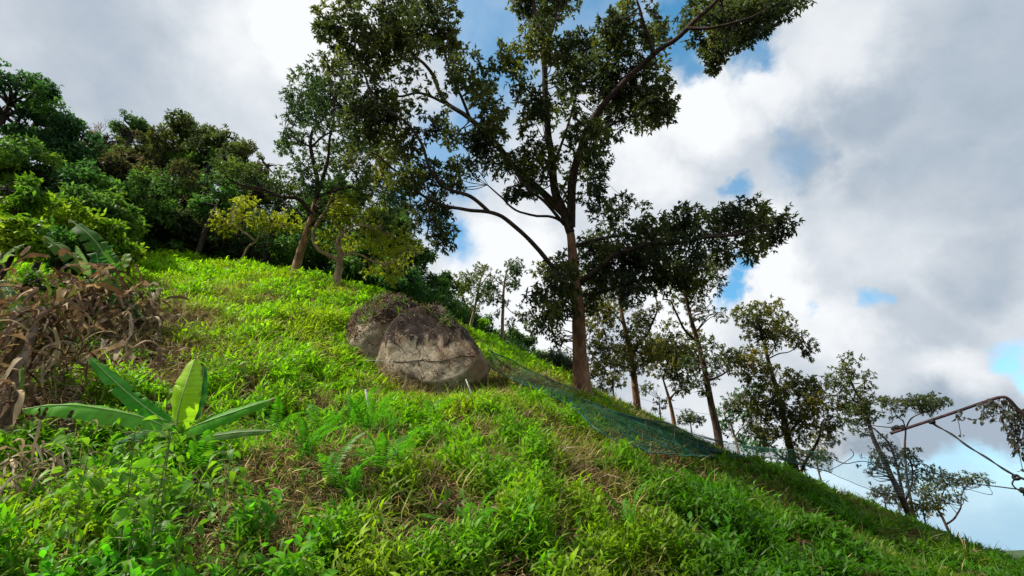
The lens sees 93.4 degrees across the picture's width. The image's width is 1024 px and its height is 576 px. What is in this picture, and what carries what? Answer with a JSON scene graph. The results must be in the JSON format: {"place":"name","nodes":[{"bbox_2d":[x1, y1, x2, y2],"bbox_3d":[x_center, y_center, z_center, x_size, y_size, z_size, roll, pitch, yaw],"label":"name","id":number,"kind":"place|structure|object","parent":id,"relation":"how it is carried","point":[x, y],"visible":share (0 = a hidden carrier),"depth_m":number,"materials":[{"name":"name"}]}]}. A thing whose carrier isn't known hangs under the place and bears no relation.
{"place":"outdoors","nodes":[
{"label":"outdoors","id":0,"kind":"place"},
{"bbox_2d":[0,250,1022,575],"bbox_3d":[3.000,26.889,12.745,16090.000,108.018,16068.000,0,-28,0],"label":"hillside","id":1,"kind":"structure","parent":0,"point":[573,470],"depth_m":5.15,"materials":[{"name":"green plant"}]},
{"bbox_2d":[0,211,52,279],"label":"shrub","id":2,"kind":"object","parent":1,"relation":"on","point":[18,229],"visible":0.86,"depth_m":10.82,"materials":[{"name":"green plant"}]},
{"bbox_2d":[0,58,53,142],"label":"forest tree","id":3,"kind":"object","parent":1,"relation":"on","point":[27,108],"visible":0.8,"depth_m":23.88,"materials":[{"name":"green plant"}]},
{"bbox_2d":[0,171,65,269],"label":"shrub","id":4,"kind":"object","parent":1,"relation":"on","point":[27,198],"visible":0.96,"depth_m":12.88,"materials":[{"name":"green plant"}]},
{"bbox_2d":[6,411,60,452],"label":"weed clump","id":5,"kind":"object","parent":1,"relation":"on","point":[35,423],"visible":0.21,"depth_m":5.37,"materials":[{"name":"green plant"}]},
{"bbox_2d":[0,244,67,337],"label":"banana plant","id":6,"kind":"object","parent":1,"relation":"on","point":[3,260],"visible":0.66,"depth_m":7.09,"materials":[{"name":"green plant"}]},
{"bbox_2d":[0,133,69,201],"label":"forest tree","id":7,"kind":"object","parent":1,"relation":"on","point":[14,158],"visible":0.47,"depth_m":20.90,"materials":[{"name":"green plant"}]},
{"bbox_2d":[7,263,70,324],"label":"weed clump","id":8,"kind":"object","parent":1,"relation":"on","point":[34,279],"visible":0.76,"depth_m":8.59,"materials":[{"name":"green plant"}]},
{"bbox_2d":[15,72,71,149],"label":"forest tree","id":9,"kind":"object","parent":1,"relation":"on","point":[54,92],"visible":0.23,"depth_m":25.36,"materials":[{"name":"green plant"}]},
{"bbox_2d":[0,419,104,505],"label":"dead banana plant","id":10,"kind":"object","parent":1,"relation":"on","point":[56,460],"visible":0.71,"depth_m":4.45,"materials":[{"name":"brown plant"}]},
{"bbox_2d":[0,275,105,438],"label":"dead banana plant","id":11,"kind":"object","parent":1,"relation":"on","point":[20,353],"visible":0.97,"depth_m":6.27,"materials":[{"name":"brown plant"}]},
{"bbox_2d":[0,307,122,412],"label":"dead banana plant","id":12,"kind":"object","parent":1,"relation":"on","point":[63,373],"visible":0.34,"depth_m":6.66,"materials":[{"name":"brown plant"}]},
{"bbox_2d":[17,97,107,167],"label":"forest tree","id":13,"kind":"object","parent":1,"relation":"on","point":[65,134],"visible":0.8,"depth_m":24.29,"materials":[{"name":"green plant"}]},
{"bbox_2d":[27,190,97,277],"bbox_3d":[-12.944,-1.308,13.670,1.453,3.261,1.381,11,-30,-20],"label":"shrub","id":14,"kind":"object","parent":1,"relation":"on","point":[76,213],"visible":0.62,"depth_m":13.90,"materials":[{"name":"green plant"}]},
{"bbox_2d":[38,215,95,286],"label":"shrub","id":15,"kind":"object","parent":1,"relation":"on","point":[70,239],"visible":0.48,"depth_m":11.78,"materials":[{"name":"green plant"}]},
{"bbox_2d":[37,428,96,553],"bbox_3d":[-3.535,1.686,3.749,0.342,1.090,0.482,-14,-31,24],"label":"weed plant","id":16,"kind":"object","parent":1,"relation":"on","point":[59,438],"visible":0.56,"depth_m":3.81,"materials":[{"name":"green plant"}]},
{"bbox_2d":[13,158,125,231],"bbox_3d":[-20.330,-3.462,21.671,4.576,4.806,3.566,0,-28,0],"label":"forest tree","id":17,"kind":"object","parent":1,"relation":"on","point":[77,174],"visible":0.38,"depth_m":21.42,"materials":[{"name":"green plant"}]},
{"bbox_2d":[42,443,112,568],"bbox_3d":[-3.046,1.660,3.330,0.417,1.082,0.461,0,-28,0],"label":"weed plant","id":18,"kind":"object","parent":1,"relation":"on","point":[97,484],"visible":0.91,"depth_m":3.42,"materials":[{"name":"green plant"}]},
{"bbox_2d":[0,246,171,341],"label":"dead banana plant","id":19,"kind":"object","parent":1,"relation":"on","point":[92,298],"visible":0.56,"depth_m":9.27,"materials":[{"name":"brown plant"}]},
{"bbox_2d":[42,220,147,320],"bbox_3d":[-8.736,-0.190,10.362,2.541,2.307,0.901,7,-29,-13],"label":"banana plant","id":20,"kind":"object","parent":1,"relation":"on","point":[102,255],"visible":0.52,"depth_m":10.24,"materials":[{"name":"green plant"}]},
{"bbox_2d":[46,181,151,245],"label":"forest tree","id":21,"kind":"object","parent":1,"relation":"on","point":[117,209],"visible":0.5,"depth_m":19.52,"materials":[{"name":"green plant"}]},
{"bbox_2d":[84,206,131,256],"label":"shrub","id":22,"kind":"object","parent":1,"relation":"on","point":[106,226],"visible":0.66,"depth_m":14.82,"materials":[{"name":"green plant"}]},
{"bbox_2d":[88,426,159,575],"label":"weed plant","id":23,"kind":"object","parent":1,"relation":"on","point":[123,477],"visible":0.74,"depth_m":3.33,"materials":[{"name":"green plant"}]},
{"bbox_2d":[62,281,189,375],"bbox_3d":[-7.240,0.871,9.103,1.676,3.222,3.035,16,-32,-27],"label":"dead banana plant","id":24,"kind":"object","parent":1,"relation":"on","point":[158,319],"visible":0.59,"depth_m":9.40,"materials":[{"name":"brown plant"}]},
{"bbox_2d":[81,129,176,189],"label":"forest tree","id":25,"kind":"object","parent":1,"relation":"on","point":[124,160],"visible":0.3,"depth_m":30.26,"materials":[{"name":"green plant"}]},
{"bbox_2d":[96,494,161,575],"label":"weed plant","id":26,"kind":"object","parent":1,"relation":"on","point":[144,510],"visible":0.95,"depth_m":3.03,"materials":[{"name":"green plant"}]},
{"bbox_2d":[110,237,149,277],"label":"shrub","id":27,"kind":"object","parent":1,"relation":"on","point":[132,250],"visible":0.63,"depth_m":15.87,"materials":[{"name":"green plant"}]},
{"bbox_2d":[108,108,152,145],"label":"forest tree","id":28,"kind":"object","parent":1,"relation":"on","point":[135,123],"visible":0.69,"depth_m":37.48,"materials":[{"name":"green plant"}]},
{"bbox_2d":[22,355,274,461],"bbox_3d":[-3.825,1.471,5.421,2.447,1.506,0.808,4,-29,-8],"label":"banana plant","id":29,"kind":"object","parent":1,"relation":"on","point":[188,400],"visible":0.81,"depth_m":5.43,"materials":[{"name":"green plant"}]},
{"bbox_2d":[118,165,180,233],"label":"forest tree","id":30,"kind":"object","parent":1,"relation":"on","point":[138,187],"visible":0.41,"depth_m":25.00,"materials":[{"name":"green plant"}]},
{"bbox_2d":[120,432,190,575],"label":"weed plant","id":31,"kind":"object","parent":1,"relation":"on","point":[143,464],"visible":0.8,"depth_m":3.25,"materials":[{"name":"green plant"}]},
{"bbox_2d":[133,198,188,254],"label":"forest tree","id":32,"kind":"object","parent":1,"relation":"on","point":[175,243],"visible":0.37,"depth_m":25.27,"materials":[{"name":"green plant"}]},
{"bbox_2d":[125,415,197,565],"bbox_3d":[-2.542,1.589,3.464,0.350,1.241,0.579,-7,-29,13],"label":"weed plant","id":33,"kind":"object","parent":1,"relation":"on","point":[180,428],"visible":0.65,"depth_m":3.54,"materials":[{"name":"green plant"}]},
{"bbox_2d":[129,155,209,221],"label":"forest tree","id":34,"kind":"object","parent":1,"relation":"on","point":[180,166],"visible":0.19,"depth_m":28.36,"materials":[{"name":"green plant"}]},
{"bbox_2d":[145,108,203,173],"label":"forest tree","id":35,"kind":"object","parent":1,"relation":"on","point":[178,132],"visible":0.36,"depth_m":32.94,"materials":[{"name":"green plant"}]},
{"bbox_2d":[145,477,219,574],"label":"weed plant","id":36,"kind":"object","parent":1,"relation":"on","point":[191,538],"visible":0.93,"depth_m":3.12,"materials":[{"name":"green plant"}]},
{"bbox_2d":[145,206,235,257],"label":"forest tree","id":37,"kind":"object","parent":1,"relation":"on","point":[186,224],"visible":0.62,"depth_m":26.25,"materials":[{"name":"green plant"}]},
{"bbox_2d":[162,140,228,192],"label":"forest tree","id":38,"kind":"object","parent":1,"relation":"on","point":[196,158],"visible":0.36,"depth_m":32.18,"materials":[{"name":"green plant"}]},
{"bbox_2d":[180,429,218,474],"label":"fern","id":39,"kind":"object","parent":1,"relation":"on","point":[200,452],"visible":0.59,"depth_m":5.12,"materials":[{"name":"green plant"}]},
{"bbox_2d":[184,122,243,237],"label":"forest tree","id":40,"kind":"object","parent":1,"relation":"on","point":[204,134],"visible":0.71,"depth_m":32.11,"materials":[{"name":"green plant"}]},
{"bbox_2d":[191,440,247,563],"bbox_3d":[-2.273,1.737,3.776,0.348,1.002,0.533,0,-28,0],"label":"weed plant","id":41,"kind":"object","parent":1,"relation":"on","point":[231,453],"visible":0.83,"depth_m":3.83,"materials":[{"name":"green plant"}]},
{"bbox_2d":[187,170,255,255],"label":"forest tree","id":42,"kind":"object","parent":1,"relation":"on","point":[223,196],"visible":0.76,"depth_m":26.36,"materials":[{"name":"green plant"}]},
{"bbox_2d":[207,138,258,259],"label":"forest tree","id":43,"kind":"object","parent":1,"relation":"on","point":[243,149],"visible":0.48,"depth_m":30.92,"materials":[{"name":"green plant"}]},
{"bbox_2d":[208,221,292,264],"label":"forest tree","id":44,"kind":"object","parent":1,"relation":"on","point":[236,253],"visible":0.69,"depth_m":26.78,"materials":[{"name":"green plant"}]},
{"bbox_2d":[204,191,304,260],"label":"durian tree","id":45,"kind":"object","parent":1,"relation":"on","point":[265,217],"visible":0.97,"depth_m":24.84,"materials":[{"name":"green plant"}]},
{"bbox_2d":[230,160,282,258],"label":"forest tree","id":46,"kind":"object","parent":1,"relation":"on","point":[266,172],"visible":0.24,"depth_m":28.32,"materials":[{"name":"green plant"}]},
{"bbox_2d":[243,395,304,432],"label":"fern","id":47,"kind":"object","parent":1,"relation":"on","point":[272,415],"visible":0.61,"depth_m":6.53,"materials":[{"name":"green plant"}]},
{"bbox_2d":[256,176,312,264],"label":"forest tree","id":48,"kind":"object","parent":1,"relation":"on","point":[283,204],"visible":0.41,"depth_m":28.54,"materials":[{"name":"green plant"}]},
{"bbox_2d":[197,50,412,271],"bbox_3d":[-8.807,-5.808,21.298,8.792,10.270,6.702,0,-28,0],"label":"durian tree","id":49,"kind":"object","parent":1,"relation":"on","point":[319,105],"visible":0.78,"depth_m":21.08,"materials":[{"name":"green plant"}]},
{"bbox_2d":[273,222,346,272],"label":"forest tree","id":50,"kind":"object","parent":1,"relation":"on","point":[311,251],"visible":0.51,"depth_m":25.18,"materials":[{"name":"green plant"}]},
{"bbox_2d":[284,414,342,466],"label":"fern","id":51,"kind":"object","parent":1,"relation":"on","point":[304,425],"visible":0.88,"depth_m":5.24,"materials":[{"name":"green plant"}]},
{"bbox_2d":[285,194,343,266],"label":"forest tree","id":52,"kind":"object","parent":1,"relation":"on","point":[296,209],"visible":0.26,"depth_m":27.92,"materials":[{"name":"green plant"}]},
{"bbox_2d":[287,404,341,437],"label":"fern","id":53,"kind":"object","parent":1,"relation":"on","point":[312,414],"visible":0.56,"depth_m":6.31,"materials":[{"name":"green plant"}]},
{"bbox_2d":[292,432,386,495],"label":"fern","id":54,"kind":"object","parent":1,"relation":"on","point":[335,458],"visible":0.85,"depth_m":4.70,"materials":[{"name":"green plant"}]},
{"bbox_2d":[128,166,571,372],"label":"undergrowth","id":55,"kind":"object","parent":1,"relation":"on","point":[454,309],"visible":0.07,"depth_m":27.26,"materials":[{"name":"green plant"}]},
{"bbox_2d":[318,458,393,504],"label":"fern","id":56,"kind":"object","parent":1,"relation":"on","point":[359,470],"visible":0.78,"depth_m":4.48,"materials":[{"name":"green plant"}]},
{"bbox_2d":[324,240,390,286],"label":"forest tree","id":57,"kind":"object","parent":1,"relation":"on","point":[352,269],"visible":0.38,"depth_m":24.00,"materials":[{"name":"green plant"}]},
{"bbox_2d":[311,192,424,287],"bbox_3d":[-6.353,-2.089,21.782,4.927,5.205,3.025,15,-32,-26],"label":"durian tree","id":58,"kind":"object","parent":1,"relation":"on","point":[383,237],"visible":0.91,"depth_m":21.52,"materials":[{"name":"green plant"}]},
{"bbox_2d":[343,391,398,435],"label":"fern","id":59,"kind":"object","parent":1,"relation":"on","point":[371,418],"visible":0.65,"depth_m":6.98,"materials":[{"name":"green plant"}]},
{"bbox_2d":[333,204,412,259],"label":"forest tree","id":60,"kind":"object","parent":1,"relation":"on","point":[375,222],"visible":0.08,"depth_m":27.35,"materials":[{"name":"green plant"}]},
{"bbox_2d":[356,410,401,435],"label":"fern","id":61,"kind":"object","parent":1,"relation":"on","point":[392,423],"visible":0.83,"depth_m":6.92,"materials":[{"name":"green plant"}]},
{"bbox_2d":[349,431,409,476],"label":"fern","id":62,"kind":"object","parent":1,"relation":"on","point":[385,443],"visible":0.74,"depth_m":5.04,"materials":[{"name":"green plant"}]},
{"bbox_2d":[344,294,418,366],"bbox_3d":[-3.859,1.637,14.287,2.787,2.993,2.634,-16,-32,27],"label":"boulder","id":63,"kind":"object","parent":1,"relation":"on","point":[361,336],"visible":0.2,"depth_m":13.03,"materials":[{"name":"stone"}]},
{"bbox_2d":[352,289,460,336],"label":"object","id":64,"kind":"object","parent":63,"relation":"on","point":[403,300],"visible":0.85,"depth_m":13.46,"materials":[{"name":"brown plant"}]},
{"bbox_2d":[353,426,423,474],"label":"fern","id":65,"kind":"object","parent":1,"relation":"on","point":[409,445],"visible":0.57,"depth_m":4.88,"materials":[{"name":"green plant"}]},
{"bbox_2d":[358,256,429,299],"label":"forest tree","id":66,"kind":"object","parent":1,"relation":"on","point":[402,285],"visible":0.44,"depth_m":23.87,"materials":[{"name":"green plant"}]},
{"bbox_2d":[0,420,795,575],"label":"broadleaf weeds","id":67,"kind":"object","parent":1,"relation":"on","point":[46,564],"visible":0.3,"depth_m":3.72,"materials":[{"name":"green plant"}]},
{"bbox_2d":[342,290,480,388],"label":"boulder litter","id":68,"kind":"object","parent":1,"relation":"on","point":[350,329],"visible":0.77,"depth_m":13.15,"materials":[{"name":"brown plant"}]},
{"bbox_2d":[392,238,439,287],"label":"forest tree","id":69,"kind":"object","parent":1,"relation":"on","point":[426,257],"visible":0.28,"depth_m":27.47,"materials":[{"name":"green plant"}]},
{"bbox_2d":[410,262,441,303],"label":"forest tree","id":70,"kind":"object","parent":1,"relation":"on","point":[432,277],"visible":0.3,"depth_m":26.32,"materials":[{"name":"green plant"}]},
{"bbox_2d":[376,305,489,394],"bbox_3d":[-2.113,2.088,13.304,3.065,3.138,2.711,0,-28,0],"label":"boulder","id":71,"kind":"object","parent":1,"relation":"on","point":[477,371],"visible":0.62,"depth_m":12.32,"materials":[{"name":"stone"}]},
{"bbox_2d":[488,349,578,410],"bbox_3d":[0.999,2.404,12.114,1.980,2.379,3.674,20,-34,-32],"label":"net","id":72,"kind":"object","parent":71,"relation":"attached to","point":[508,375],"visible":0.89,"depth_m":12.81,"materials":[{"name":"green fabric"}]},
{"bbox_2d":[435,269,465,296],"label":"forest tree","id":73,"kind":"object","parent":1,"relation":"on","point":[456,286],"visible":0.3,"depth_m":31.73,"materials":[{"name":"green plant"}]},
{"bbox_2d":[411,485,501,541],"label":"fern","id":74,"kind":"object","parent":1,"relation":"on","point":[468,508],"visible":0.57,"depth_m":4.12,"materials":[{"name":"green plant"}]},
{"bbox_2d":[0,357,933,575],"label":"ground cover","id":75,"kind":"object","parent":1,"relation":"on","point":[695,555],"visible":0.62,"depth_m":4.95,"materials":[{"name":"green plant"}]},
{"bbox_2d":[453,261,495,327],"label":"durian tree","id":76,"kind":"object","parent":1,"relation":"on","point":[478,295],"visible":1,"depth_m":23.78,"materials":[{"name":"green plant"}]},
{"bbox_2d":[0,282,982,573],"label":"leaf litter","id":77,"kind":"object","parent":1,"relation":"on","point":[70,424],"visible":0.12,"depth_m":7.17,"materials":[{"name":"brown plant"}]},
{"bbox_2d":[477,257,531,340],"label":"durian tree","id":78,"kind":"object","parent":1,"relation":"on","point":[515,270],"visible":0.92,"depth_m":28.84,"materials":[{"name":"green plant"}]},
{"bbox_2d":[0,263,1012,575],"bbox_3d":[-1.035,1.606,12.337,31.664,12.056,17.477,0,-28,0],"label":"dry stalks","id":79,"kind":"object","parent":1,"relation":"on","point":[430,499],"visible":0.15,"depth_m":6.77,"materials":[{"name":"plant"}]},
{"bbox_2d":[0,254,1013,575],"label":"dry grass","id":80,"kind":"structure","parent":1,"relation":"on","point":[346,456],"depth_m":5.93,"materials":[{"name":"brown plant"}]},
{"bbox_2d":[0,235,1023,575],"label":"hillside plants","id":81,"kind":"object","parent":1,"relation":"on","point":[326,315],"visible":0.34,"depth_m":11.52,"materials":[{"name":"green plant"}]},
{"bbox_2d":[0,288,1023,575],"bbox_3d":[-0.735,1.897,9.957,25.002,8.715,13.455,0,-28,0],"label":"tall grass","id":82,"kind":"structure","parent":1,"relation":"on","point":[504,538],"depth_m":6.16,"materials":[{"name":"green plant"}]},
{"bbox_2d":[536,345,572,373],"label":"bush","id":83,"kind":"object","parent":1,"relation":"on","point":[559,358],"visible":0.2,"depth_m":28.36,"materials":[{"name":"green plant"}]},
{"bbox_2d":[309,0,816,394],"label":"durian tree","id":84,"kind":"object","parent":1,"relation":"on","point":[737,24],"visible":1,"depth_m":14.43,"materials":[{"name":"green plant"}]},
{"bbox_2d":[589,363,626,397],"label":"durian tree","id":85,"kind":"object","parent":1,"relation":"on","point":[609,381],"visible":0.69,"depth_m":30.03,"materials":[{"name":"green plant"}]},
{"bbox_2d":[598,478,654,533],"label":"fern","id":86,"kind":"object","parent":1,"relation":"on","point":[624,504],"visible":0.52,"depth_m":5.29,"materials":[{"name":"green plant"}]},
{"bbox_2d":[584,269,673,409],"bbox_3d":[4.864,2.391,20.848,4.290,6.069,4.732,0,-28,0],"label":"durian tree","id":87,"kind":"object","parent":1,"relation":"on","point":[629,355],"visible":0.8,"depth_m":20.66,"materials":[{"name":"green plant"}]},
{"bbox_2d":[577,398,727,457],"bbox_3d":[10.216,8.146,23.424,2.714,5.093,35.634,-15,-32,25],"label":"net","id":88,"kind":"object","parent":1,"relation":"on","point":[705,450],"visible":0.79,"depth_m":11.23,"materials":[{"name":"green fabric"}]},
{"bbox_2d":[638,380,674,419],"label":"durian tree","id":89,"kind":"object","parent":1,"relation":"on","point":[643,388],"visible":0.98,"depth_m":33.97,"materials":[{"name":"green plant"}]},
{"bbox_2d":[641,317,711,425],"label":"durian tree","id":90,"kind":"object","parent":1,"relation":"on","point":[671,366],"visible":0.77,"depth_m":24.67,"materials":[{"name":"green plant"}]},
{"bbox_2d":[676,408,706,431],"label":"durian tree","id":91,"kind":"object","parent":1,"relation":"on","point":[689,419],"visible":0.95,"depth_m":35.69,"materials":[{"name":"green plant"}]},
{"bbox_2d":[663,245,743,449],"bbox_3d":[7.038,2.374,17.344,2.624,7.293,5.454,-8,-29,14],"label":"durian tree","id":92,"kind":"object","parent":1,"relation":"on","point":[706,377],"visible":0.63,"depth_m":17.89,"materials":[{"name":"green plant"}]},
{"bbox_2d":[716,377,762,454],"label":"durian tree","id":93,"kind":"object","parent":1,"relation":"on","point":[731,407],"visible":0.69,"depth_m":26.99,"materials":[{"name":"green plant"}]},
{"bbox_2d":[727,442,831,472],"bbox_3d":[7.279,5.017,14.494,3.750,1.100,2.054,9,-30,-17],"label":"net","id":94,"kind":"object","parent":1,"relation":"on","point":[813,460],"visible":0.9,"depth_m":14.68,"materials":[{"name":"green fabric"}]},
{"bbox_2d":[830,450,896,469],"bbox_3d":[9.059,4.473,12.642,0.148,0.527,1.948,9,-30,-16],"label":"rope","id":95,"kind":"object","parent":94,"relation":"attached to","point":[859,461],"visible":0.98,"depth_m":12.77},
{"bbox_2d":[824,428,918,500],"bbox_3d":[9.008,4.536,12.348,0.176,1.890,2.643,4,-29,-7],"label":"net","id":96,"kind":"object","parent":95,"relation":"hanging from","point":[841,443],"visible":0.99,"depth_m":12.14,"materials":[{"name":"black fabric"}]},
{"bbox_2d":[717,293,847,473],"bbox_3d":[11.332,4.384,20.030,4.097,7.514,6.679,-19,-34,31],"label":"durian tree","id":97,"kind":"object","parent":1,"relation":"on","point":[776,333],"visible":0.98,"depth_m":19.55,"materials":[{"name":"green plant"}]},
{"bbox_2d":[824,350,934,517],"bbox_3d":[13.530,6.006,17.864,6.522,6.393,2.397,23,-36,-36],"label":"durian tree","id":98,"kind":"object","parent":1,"relation":"on","point":[861,406],"visible":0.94,"depth_m":17.67,"materials":[{"name":"green plant"}]},
{"bbox_2d":[864,483,908,509],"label":"shrub","id":99,"kind":"object","parent":1,"relation":"on","point":[876,496],"visible":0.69,"depth_m":23.71,"materials":[{"name":"green plant"}]},
{"bbox_2d":[877,390,953,519],"bbox_3d":[19.849,8.180,23.133,3.322,6.602,3.861,20,-34,-32],"label":"durian tree","id":100,"kind":"object","parent":1,"relation":"on","point":[924,406],"visible":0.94,"depth_m":23.68,"materials":[{"name":"green plant"}]},
{"bbox_2d":[885,491,946,522],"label":"shrub","id":101,"kind":"object","parent":1,"relation":"on","point":[926,507],"visible":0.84,"depth_m":18.73,"materials":[{"name":"green plant"}]},
{"bbox_2d":[904,466,995,531],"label":"durian tree","id":102,"kind":"object","parent":1,"relation":"on","point":[951,483],"visible":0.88,"depth_m":22.95,"materials":[{"name":"green plant"}]},
{"bbox_2d":[890,396,1023,434],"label":"pipe frame","id":103,"kind":"object","parent":1,"relation":"on","point":[1017,408],"visible":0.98,"depth_m":7.15,"materials":[{"name":"grey metal"}]},
{"bbox_2d":[928,419,1023,480],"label":"rope","id":104,"kind":"object","parent":103,"relation":"attached to","point":[933,422],"visible":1,"depth_m":6.80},
{"bbox_2d":[951,398,1023,471],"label":"climbing vine","id":105,"kind":"object","parent":103,"relation":"hanging from","point":[991,405],"visible":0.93,"depth_m":6.91,"materials":[{"name":"green plant"}]},
{"bbox_2d":[0,0,1023,550],"label":"sky","id":106,"kind":"structure","parent":0,"point":[894,129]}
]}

